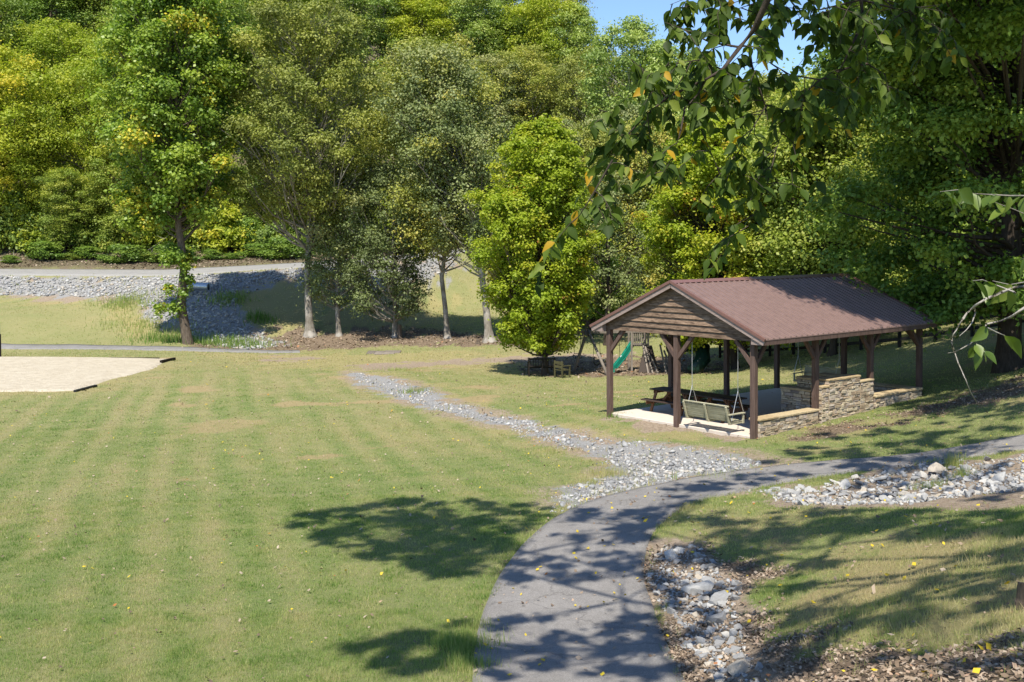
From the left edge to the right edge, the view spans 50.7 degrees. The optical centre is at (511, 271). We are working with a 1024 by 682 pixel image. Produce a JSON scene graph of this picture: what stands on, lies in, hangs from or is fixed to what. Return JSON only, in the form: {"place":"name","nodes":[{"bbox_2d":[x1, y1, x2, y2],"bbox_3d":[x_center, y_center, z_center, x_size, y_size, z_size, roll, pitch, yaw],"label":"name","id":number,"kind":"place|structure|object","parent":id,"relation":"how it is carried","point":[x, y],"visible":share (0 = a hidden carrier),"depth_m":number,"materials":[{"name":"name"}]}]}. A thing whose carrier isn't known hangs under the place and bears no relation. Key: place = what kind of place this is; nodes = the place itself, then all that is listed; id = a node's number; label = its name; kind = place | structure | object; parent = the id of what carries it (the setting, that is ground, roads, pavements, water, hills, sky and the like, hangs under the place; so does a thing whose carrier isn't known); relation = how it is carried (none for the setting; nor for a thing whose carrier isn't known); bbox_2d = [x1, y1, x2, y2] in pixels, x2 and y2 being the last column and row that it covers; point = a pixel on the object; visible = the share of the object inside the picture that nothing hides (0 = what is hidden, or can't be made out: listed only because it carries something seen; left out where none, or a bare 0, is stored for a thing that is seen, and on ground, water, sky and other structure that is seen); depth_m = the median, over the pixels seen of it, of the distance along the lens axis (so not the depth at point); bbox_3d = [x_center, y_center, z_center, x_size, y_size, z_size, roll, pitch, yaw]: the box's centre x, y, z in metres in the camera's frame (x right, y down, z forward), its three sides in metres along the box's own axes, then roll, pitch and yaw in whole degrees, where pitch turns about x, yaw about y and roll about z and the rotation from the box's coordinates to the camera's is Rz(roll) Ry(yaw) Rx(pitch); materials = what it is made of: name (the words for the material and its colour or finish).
{"place":"outdoors","nodes":[
{"label":"outdoors","id":0,"kind":"place"},
{"bbox_2d":[1,343,299,352],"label":"path","id":1,"kind":"structure","parent":0,"point":[98,347],"depth_m":65.95,"materials":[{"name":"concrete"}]},
{"bbox_2d":[0,247,485,276],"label":"road","id":2,"kind":"structure","parent":0,"point":[90,272],"depth_m":87.00,"materials":[{"name":"grey asphalt"}]},
{"bbox_2d":[0,5,1023,681],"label":"ground","id":3,"kind":"structure","parent":0,"point":[18,329],"depth_m":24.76,"materials":[{"name":"green plant"}]},
{"bbox_2d":[0,180,39,254],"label":"roadside shrub","id":4,"kind":"object","parent":3,"relation":"on","point":[12,239],"visible":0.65,"depth_m":96.39,"materials":[{"name":"green plant"}]},
{"bbox_2d":[0,0,48,125],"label":"hillside tree","id":5,"kind":"object","parent":3,"relation":"on","point":[6,22],"visible":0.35,"depth_m":113.82,"materials":[{"name":"green plant"}]},
{"bbox_2d":[0,39,50,153],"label":"hillside tree","id":6,"kind":"object","parent":3,"relation":"on","point":[12,47],"visible":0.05,"depth_m":114.18,"materials":[{"name":"green plant"}]},
{"bbox_2d":[1,207,64,253],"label":"roadside shrub","id":7,"kind":"object","parent":3,"relation":"on","point":[27,232],"visible":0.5,"depth_m":96.34,"materials":[{"name":"green plant"}]},
{"bbox_2d":[0,39,83,227],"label":"hillside tree","id":8,"kind":"object","parent":3,"relation":"on","point":[12,79],"visible":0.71,"depth_m":96.66,"materials":[{"name":"green plant"}]},
{"bbox_2d":[17,238,71,259],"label":"roadside shrub","id":9,"kind":"object","parent":3,"relation":"on","point":[43,249],"visible":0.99,"depth_m":94.68,"materials":[{"name":"green plant"}]},
{"bbox_2d":[0,114,93,236],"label":"hillside tree","id":10,"kind":"object","parent":3,"relation":"on","point":[29,168],"visible":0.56,"depth_m":97.09,"materials":[{"name":"green plant"}]},
{"bbox_2d":[2,0,100,59],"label":"hillside tree","id":11,"kind":"object","parent":3,"relation":"on","point":[36,5],"visible":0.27,"depth_m":136.89,"materials":[{"name":"green plant"}]},
{"bbox_2d":[25,199,78,251],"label":"roadside shrub","id":12,"kind":"object","parent":3,"relation":"on","point":[37,223],"visible":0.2,"depth_m":96.41,"materials":[{"name":"green plant"}]},
{"bbox_2d":[1,15,109,168],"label":"hillside tree","id":13,"kind":"object","parent":3,"relation":"on","point":[50,49],"visible":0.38,"depth_m":112.58,"materials":[{"name":"green plant"}]},
{"bbox_2d":[29,165,105,252],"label":"hillside tree","id":14,"kind":"object","parent":3,"relation":"on","point":[49,195],"visible":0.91,"depth_m":95.79,"materials":[{"name":"green plant"}]},
{"bbox_2d":[38,195,99,247],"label":"roadside shrub","id":15,"kind":"object","parent":3,"relation":"on","point":[88,238],"visible":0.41,"depth_m":96.91,"materials":[{"name":"green plant"}]},
{"bbox_2d":[0,357,163,391],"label":"sand","id":16,"kind":"structure","parent":3,"relation":"on","point":[40,374],"depth_m":51.65,"materials":[{"name":"beige sand"}]},
{"bbox_2d":[25,38,139,211],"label":"hillside tree","id":17,"kind":"object","parent":3,"relation":"on","point":[84,73],"visible":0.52,"depth_m":98.11,"materials":[{"name":"green plant"}]},
{"bbox_2d":[57,0,116,56],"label":"hillside tree","id":18,"kind":"object","parent":3,"relation":"on","point":[93,12],"visible":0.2,"depth_m":139.17,"materials":[{"name":"green plant"}]},
{"bbox_2d":[68,244,106,258],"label":"roadside shrub","id":19,"kind":"object","parent":3,"relation":"on","point":[87,251],"visible":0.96,"depth_m":94.79,"materials":[{"name":"green plant"}]},
{"bbox_2d":[90,209,130,252],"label":"roadside shrub","id":20,"kind":"object","parent":3,"relation":"on","point":[106,238],"visible":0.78,"depth_m":96.32,"materials":[{"name":"green plant"}]},
{"bbox_2d":[77,136,149,243],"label":"hillside tree","id":21,"kind":"object","parent":3,"relation":"on","point":[104,180],"visible":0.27,"depth_m":95.93,"materials":[{"name":"green plant"}]},
{"bbox_2d":[85,242,149,263],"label":"roadside shrub","id":22,"kind":"object","parent":3,"relation":"on","point":[132,254],"visible":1,"depth_m":93.68,"materials":[{"name":"green plant"}]},
{"bbox_2d":[83,1,185,133],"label":"hillside tree","id":23,"kind":"object","parent":3,"relation":"on","point":[107,13],"visible":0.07,"depth_m":115.01,"materials":[{"name":"green plant"}]},
{"bbox_2d":[100,212,176,250],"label":"roadside shrub","id":24,"kind":"object","parent":3,"relation":"on","point":[138,242],"visible":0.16,"depth_m":96.76,"materials":[{"name":"green plant"}]},
{"bbox_2d":[72,0,270,343],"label":"tulip poplar","id":25,"kind":"object","parent":3,"relation":"on","point":[180,185],"visible":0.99,"depth_m":66.58,"materials":[{"name":"green plant"}]},
{"bbox_2d":[143,241,203,261],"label":"roadside shrub","id":26,"kind":"object","parent":3,"relation":"on","point":[157,249],"visible":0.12,"depth_m":94.12,"materials":[{"name":"green plant"}]},
{"bbox_2d":[142,0,260,137],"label":"hillside tree","id":27,"kind":"object","parent":3,"relation":"on","point":[239,7],"visible":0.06,"depth_m":119.18,"materials":[{"name":"green plant"}]},
{"bbox_2d":[172,179,237,251],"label":"roadside shrub","id":28,"kind":"object","parent":3,"relation":"on","point":[189,239],"visible":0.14,"depth_m":97.05,"materials":[{"name":"green plant"}]},
{"bbox_2d":[199,249,222,259],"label":"roadside shrub","id":29,"kind":"object","parent":3,"relation":"on","point":[211,253],"visible":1,"depth_m":94.58,"materials":[{"name":"green plant"}]},
{"bbox_2d":[183,120,252,228],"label":"hillside tree","id":30,"kind":"object","parent":3,"relation":"on","point":[222,203],"visible":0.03,"depth_m":99.08,"materials":[{"name":"green plant"}]},
{"bbox_2d":[189,204,264,252],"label":"roadside shrub","id":31,"kind":"object","parent":3,"relation":"on","point":[230,234],"visible":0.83,"depth_m":96.33,"materials":[{"name":"green plant"}]},
{"bbox_2d":[222,165,268,226],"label":"hillside tree","id":32,"kind":"object","parent":3,"relation":"on","point":[242,200],"visible":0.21,"depth_m":100.01,"materials":[{"name":"green plant"}]},
{"bbox_2d":[206,24,287,153],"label":"hillside tree","id":33,"kind":"object","parent":3,"relation":"on","point":[244,103],"visible":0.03,"depth_m":119.24,"materials":[{"name":"green plant"}]},
{"bbox_2d":[233,214,266,249],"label":"roadside shrub","id":34,"kind":"object","parent":3,"relation":"on","point":[254,225],"visible":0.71,"depth_m":97.16,"materials":[{"name":"green plant"}]},
{"bbox_2d":[226,241,281,256],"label":"roadside shrub","id":35,"kind":"object","parent":3,"relation":"on","point":[256,247],"visible":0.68,"depth_m":94.98,"materials":[{"name":"green plant"}]},
{"bbox_2d":[222,0,285,48],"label":"hillside tree","id":36,"kind":"object","parent":3,"relation":"on","point":[251,19],"visible":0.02,"depth_m":142.92,"materials":[{"name":"green plant"}]},
{"bbox_2d":[249,225,282,249],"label":"roadside shrub","id":37,"kind":"object","parent":3,"relation":"on","point":[261,234],"visible":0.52,"depth_m":96.61,"materials":[{"name":"green plant"}]},
{"bbox_2d":[232,149,302,228],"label":"hillside tree","id":38,"kind":"object","parent":3,"relation":"on","point":[255,209],"visible":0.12,"depth_m":100.10,"materials":[{"name":"green plant"}]},
{"bbox_2d":[245,234,316,259],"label":"roadside shrub","id":39,"kind":"object","parent":3,"relation":"on","point":[288,248],"visible":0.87,"depth_m":93.86,"materials":[{"name":"green plant"}]},
{"bbox_2d":[261,191,306,242],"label":"roadside shrub","id":40,"kind":"object","parent":3,"relation":"on","point":[291,229],"visible":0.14,"depth_m":97.48,"materials":[{"name":"green plant"}]},
{"bbox_2d":[251,0,324,57],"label":"hillside tree","id":41,"kind":"object","parent":3,"relation":"on","point":[305,2],"visible":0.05,"depth_m":144.74,"materials":[{"name":"green plant"}]},
{"bbox_2d":[200,0,404,337],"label":"elm tree","id":42,"kind":"object","parent":3,"relation":"on","point":[298,118],"visible":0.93,"depth_m":69.70,"materials":[{"name":"green plant"}]},
{"bbox_2d":[278,47,359,139],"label":"hillside tree","id":43,"kind":"object","parent":3,"relation":"on","point":[340,100],"visible":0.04,"depth_m":122.42,"materials":[{"name":"green plant"}]},
{"bbox_2d":[4,76,634,252],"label":"undergrowth","id":44,"kind":"object","parent":3,"relation":"on","point":[60,165],"visible":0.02,"depth_m":113.77,"materials":[{"name":"green plant"}]},
{"bbox_2d":[301,0,376,66],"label":"hillside tree","id":45,"kind":"object","parent":3,"relation":"on","point":[347,4],"visible":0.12,"depth_m":145.44,"materials":[{"name":"green plant"}]},
{"bbox_2d":[289,118,394,336],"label":"elm tree","id":46,"kind":"object","parent":3,"relation":"on","point":[342,244],"visible":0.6,"depth_m":71.81,"materials":[{"name":"green plant"}]},
{"bbox_2d":[333,0,421,76],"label":"hillside tree","id":47,"kind":"object","parent":3,"relation":"on","point":[379,26],"visible":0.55,"depth_m":147.19,"materials":[{"name":"green plant"}]},
{"bbox_2d":[327,156,441,337],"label":"shade tree","id":48,"kind":"object","parent":3,"relation":"on","point":[392,274],"visible":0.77,"depth_m":70.03,"materials":[{"name":"green plant"}]},
{"bbox_2d":[374,0,463,56],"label":"hillside tree","id":49,"kind":"object","parent":3,"relation":"on","point":[425,6],"visible":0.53,"depth_m":146.63,"materials":[{"name":"green plant"}]},
{"bbox_2d":[356,27,515,338],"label":"elm tree","id":50,"kind":"object","parent":3,"relation":"on","point":[486,90],"visible":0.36,"depth_m":68.25,"materials":[{"name":"green plant"}]},
{"bbox_2d":[352,32,526,342],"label":"elm tree","id":51,"kind":"object","parent":3,"relation":"on","point":[478,171],"visible":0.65,"depth_m":66.73,"materials":[{"name":"green plant"}]},
{"bbox_2d":[413,0,514,83],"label":"hillside tree","id":52,"kind":"object","parent":3,"relation":"on","point":[466,18],"visible":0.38,"depth_m":148.92,"materials":[{"name":"green plant"}]},
{"bbox_2d":[466,53,537,144],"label":"hillside tree","id":53,"kind":"object","parent":3,"relation":"on","point":[482,58],"visible":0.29,"depth_m":129.28,"materials":[{"name":"green plant"}]},
{"bbox_2d":[461,9,545,107],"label":"hillside tree","id":54,"kind":"object","parent":3,"relation":"on","point":[490,49],"visible":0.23,"depth_m":148.98,"materials":[{"name":"green plant"}]},
{"bbox_2d":[0,254,1023,681],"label":"riprap stones","id":55,"kind":"object","parent":3,"relation":"on","point":[656,460],"visible":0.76,"depth_m":25.21,"materials":[{"name":"stone"}]},
{"bbox_2d":[0,240,1023,681],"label":"leaf litter","id":56,"kind":"object","parent":3,"relation":"on","point":[890,670],"visible":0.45,"depth_m":11.38,"materials":[{"name":"brown plant"}]},
{"bbox_2d":[0,335,1023,681],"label":"fallen leaves","id":57,"kind":"object","parent":3,"relation":"on","point":[926,655],"visible":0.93,"depth_m":17.87,"materials":[{"name":"yellow plant"}]},
{"bbox_2d":[477,40,572,144],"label":"hillside tree","id":58,"kind":"object","parent":3,"relation":"on","point":[536,90],"visible":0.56,"depth_m":129.75,"materials":[{"name":"green plant"}]},
{"bbox_2d":[79,282,980,676],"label":"tall weeds","id":59,"kind":"object","parent":3,"relation":"on","point":[229,342],"visible":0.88,"depth_m":31.25,"materials":[{"name":"green plant"}]},
{"bbox_2d":[456,112,611,374],"bbox_3d":[1.071,-1.151,51.229,6.894,12.939,7.362,0,2,18],"label":"maple tree","id":60,"kind":"object","parent":3,"relation":"on","point":[547,169],"visible":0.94,"depth_m":49.96,"materials":[{"name":"green plant"}]},
{"bbox_2d":[482,0,597,119],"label":"hillside tree","id":61,"kind":"object","parent":3,"relation":"on","point":[531,9],"visible":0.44,"depth_m":146.92,"materials":[{"name":"green plant"}]},
{"bbox_2d":[527,357,555,376],"bbox_3d":[1.381,4.481,50.580,1.290,1.000,0.550,0,2,-3],"label":"garden bench","id":62,"kind":"object","parent":3,"relation":"on","point":[541,366],"visible":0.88,"depth_m":50.31,"materials":[{"name":"brown wood"}]},
{"bbox_2d":[516,113,602,216],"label":"hillside tree","id":63,"kind":"object","parent":3,"relation":"on","point":[568,124],"visible":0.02,"depth_m":90.68,"materials":[{"name":"green plant"}]},
{"bbox_2d":[526,1,604,116],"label":"hillside tree","id":64,"kind":"object","parent":3,"relation":"on","point":[578,36],"visible":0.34,"depth_m":146.45,"materials":[{"name":"green plant"}]},
{"bbox_2d":[534,60,609,130],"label":"hillside tree","id":65,"kind":"object","parent":3,"relation":"on","point":[552,103],"visible":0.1,"depth_m":131.88,"materials":[{"name":"green plant"}]},
{"bbox_2d":[546,42,623,135],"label":"hillside tree","id":66,"kind":"object","parent":3,"relation":"on","point":[569,84],"visible":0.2,"depth_m":126.28,"materials":[{"name":"green plant"}]},
{"bbox_2d":[549,202,631,336],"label":"shade tree","id":67,"kind":"object","parent":3,"relation":"on","point":[598,307],"visible":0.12,"depth_m":67.73,"materials":[{"name":"green plant"}]},
{"bbox_2d":[537,120,657,286],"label":"hillside tree","id":68,"kind":"object","parent":3,"relation":"on","point":[590,142],"visible":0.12,"depth_m":86.50,"materials":[{"name":"green plant"}]},
{"bbox_2d":[563,159,657,345],"bbox_3d":[5.872,-1.079,63.393,7.228,11.661,6.258,0,2,0],"label":"shade tree","id":69,"kind":"object","parent":3,"relation":"on","point":[607,285],"visible":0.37,"depth_m":63.57,"materials":[{"name":"green plant"}]},
{"bbox_2d":[565,13,680,198],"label":"hillside tree","id":70,"kind":"object","parent":3,"relation":"on","point":[636,33],"visible":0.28,"depth_m":116.12,"materials":[{"name":"green plant"}]},
{"bbox_2d":[577,98,675,284],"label":"hillside tree","id":71,"kind":"object","parent":3,"relation":"on","point":[631,111],"visible":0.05,"depth_m":90.75,"materials":[{"name":"green plant"}]},
{"bbox_2d":[572,329,710,373],"bbox_3d":[6.160,3.695,51.944,6.530,2.874,3.068,0,2,0],"label":"play set","id":72,"kind":"object","parent":3,"relation":"on","point":[699,363],"visible":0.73,"depth_m":51.78,"materials":[{"name":"brown wood"}]},
{"bbox_2d":[598,110,688,291],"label":"hillside tree","id":73,"kind":"object","parent":3,"relation":"on","point":[644,161],"visible":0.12,"depth_m":85.86,"materials":[{"name":"green plant"}]},
{"bbox_2d":[608,38,699,119],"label":"hillside tree","id":74,"kind":"object","parent":3,"relation":"on","point":[675,56],"visible":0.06,"depth_m":117.67,"materials":[{"name":"green plant"}]},
{"bbox_2d":[623,101,717,282],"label":"hillside tree","id":75,"kind":"object","parent":3,"relation":"on","point":[663,263],"visible":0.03,"depth_m":85.11,"materials":[{"name":"green plant"}]},
{"bbox_2d":[660,48,731,113],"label":"hillside tree","id":76,"kind":"object","parent":3,"relation":"on","point":[689,55],"visible":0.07,"depth_m":119.47,"materials":[{"name":"green plant"}]},
{"bbox_2d":[681,580,713,594],"bbox_3d":[2.463,4.224,14.390,0.451,0.192,0.188,-1,2,-8],"label":"riprap rock","id":77,"kind":"object","parent":3,"relation":"on","point":[701,586],"visible":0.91,"depth_m":14.33,"materials":[{"name":"stone"}]},
{"bbox_2d":[708,590,728,606],"bbox_3d":[2.630,4.147,13.650,0.340,0.159,0.218,-31,11,-32],"label":"riprap rock","id":78,"kind":"object","parent":3,"relation":"on","point":[722,595],"visible":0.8,"depth_m":13.60,"materials":[{"name":"stone"}]},
{"bbox_2d":[623,115,839,369],"bbox_3d":[10.540,-1.194,50.874,10.557,12.390,10.554,0,2,0],"label":"maple tree","id":79,"kind":"object","parent":3,"relation":"on","point":[674,223],"visible":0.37,"depth_m":49.04,"materials":[{"name":"green plant"}]},
{"bbox_2d":[727,659,750,676],"bbox_3d":[2.275,3.970,10.814,0.240,0.157,0.220,-22,-16,-5],"label":"riprap rock","id":80,"kind":"object","parent":3,"relation":"on","point":[737,666],"visible":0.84,"depth_m":10.75,"materials":[{"name":"stone"}]},
{"bbox_2d":[528,0,967,297],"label":"overhanging tree","id":81,"kind":"object","parent":3,"relation":"on","point":[724,78],"visible":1,"depth_m":7.06,"materials":[{"name":"green plant"}]},
{"bbox_2d":[589,273,937,438],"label":"pavilion","id":82,"kind":"structure","parent":3,"relation":"on","point":[764,312],"depth_m":30.01,"materials":[{"name":"wood"}]},
{"bbox_2d":[641,386,712,415],"bbox_3d":[4.816,3.779,31.615,1.418,0.652,1.550,-2,2,-41],"label":"picnic table","id":83,"kind":"object","parent":82,"relation":"on","point":[667,398],"visible":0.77,"depth_m":31.69,"materials":[{"name":"brown wood"}]},
{"bbox_2d":[682,385,744,424],"bbox_3d":[5.311,2.845,28.630,0.712,2.210,1.620,-2,2,-40],"label":"porch swing","id":84,"kind":"object","parent":82,"relation":"hanging from","point":[709,412],"visible":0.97,"depth_m":28.43,"materials":[{"name":"grey wood"}]},
{"bbox_2d":[681,392,749,422],"bbox_3d":[5.793,3.809,30.384,1.418,0.652,1.553,-2,2,-39],"label":"picnic table","id":85,"kind":"object","parent":82,"relation":"on","point":[728,400],"visible":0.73,"depth_m":30.23,"materials":[{"name":"brown wood"}]},
{"bbox_2d":[792,338,840,381],"bbox_3d":[10.024,2.552,35.174,0.712,2.140,1.620,-2,2,-40],"label":"porch swing","id":86,"kind":"object","parent":82,"relation":"hanging from","point":[807,371],"visible":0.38,"depth_m":35.53,"materials":[{"name":"grey wood"}]},
{"bbox_2d":[780,372,873,423],"bbox_3d":[8.887,3.596,30.465,2.532,1.427,1.421,-2,2,-40],"label":"outdoor kitchen","id":87,"kind":"object","parent":82,"relation":"on","point":[843,395],"visible":0.73,"depth_m":29.89,"materials":[{"name":"stone"}]},
{"bbox_2d":[729,69,799,117],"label":"hillside tree","id":88,"kind":"object","parent":3,"relation":"on","point":[754,109],"visible":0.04,"depth_m":115.69,"materials":[{"name":"green plant"}]},
{"bbox_2d":[749,408,819,438],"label":"stone wall","id":89,"kind":"structure","parent":3,"relation":"on","point":[774,424],"depth_m":28.20,"materials":[{"name":"stone"}]},
{"bbox_2d":[699,54,929,356],"bbox_3d":[13.365,-2.629,46.641,10.333,13.332,9.897,0,2,0],"label":"broadleaf tree","id":90,"kind":"object","parent":3,"relation":"on","point":[836,159],"visible":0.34,"depth_m":45.22,"materials":[{"name":"green plant"}]},
{"bbox_2d":[719,305,1023,357],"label":"rail fence","id":91,"kind":"object","parent":3,"relation":"on","point":[900,338],"visible":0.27,"depth_m":44.22,"materials":[{"name":"black paint"}]},
{"bbox_2d":[874,382,914,391],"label":"stone wall","id":92,"kind":"structure","parent":3,"relation":"on","point":[879,387],"depth_m":33.27,"materials":[{"name":"stone"}]},
{"bbox_2d":[873,386,922,408],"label":"stone wall","id":93,"kind":"structure","parent":3,"relation":"on","point":[886,398],"depth_m":31.57,"materials":[{"name":"stone"}]},
{"bbox_2d":[786,0,1023,373],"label":"broadleaf tree","id":94,"kind":"object","parent":3,"relation":"on","point":[968,98],"visible":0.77,"depth_m":32.70,"materials":[{"name":"green plant"}]},
{"bbox_2d":[816,69,1023,312],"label":"broadleaf tree","id":95,"kind":"object","parent":3,"relation":"on","point":[990,225],"visible":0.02,"depth_m":49.49,"materials":[{"name":"green plant"}]},
{"bbox_2d":[934,54,1023,272],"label":"broadleaf tree","id":96,"kind":"object","parent":3,"relation":"on","point":[937,105],"visible":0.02,"depth_m":46.48,"materials":[{"name":"green plant"}]},
{"bbox_2d":[940,187,1023,401],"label":"young tree","id":97,"kind":"object","parent":3,"relation":"on","point":[1004,291],"visible":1,"depth_m":4.31,"materials":[{"name":"green plant"}]},
{"bbox_2d":[1014,582,1023,610],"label":"tree stump","id":98,"kind":"object","parent":3,"relation":"on","point":[1019,599],"visible":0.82,"depth_m":9.27,"materials":[{"name":"wood"}]},
{"bbox_2d":[484,0,883,81],"label":"sky","id":99,"kind":"structure","parent":0,"point":[608,10],"materials":[{"name":"blue"}]},
{"bbox_2d":[472,434,1023,681],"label":"asphalt path","id":100,"kind":"structure","parent":0,"point":[628,658],"depth_m":14.95,"materials":[{"name":"grey asphalt"}]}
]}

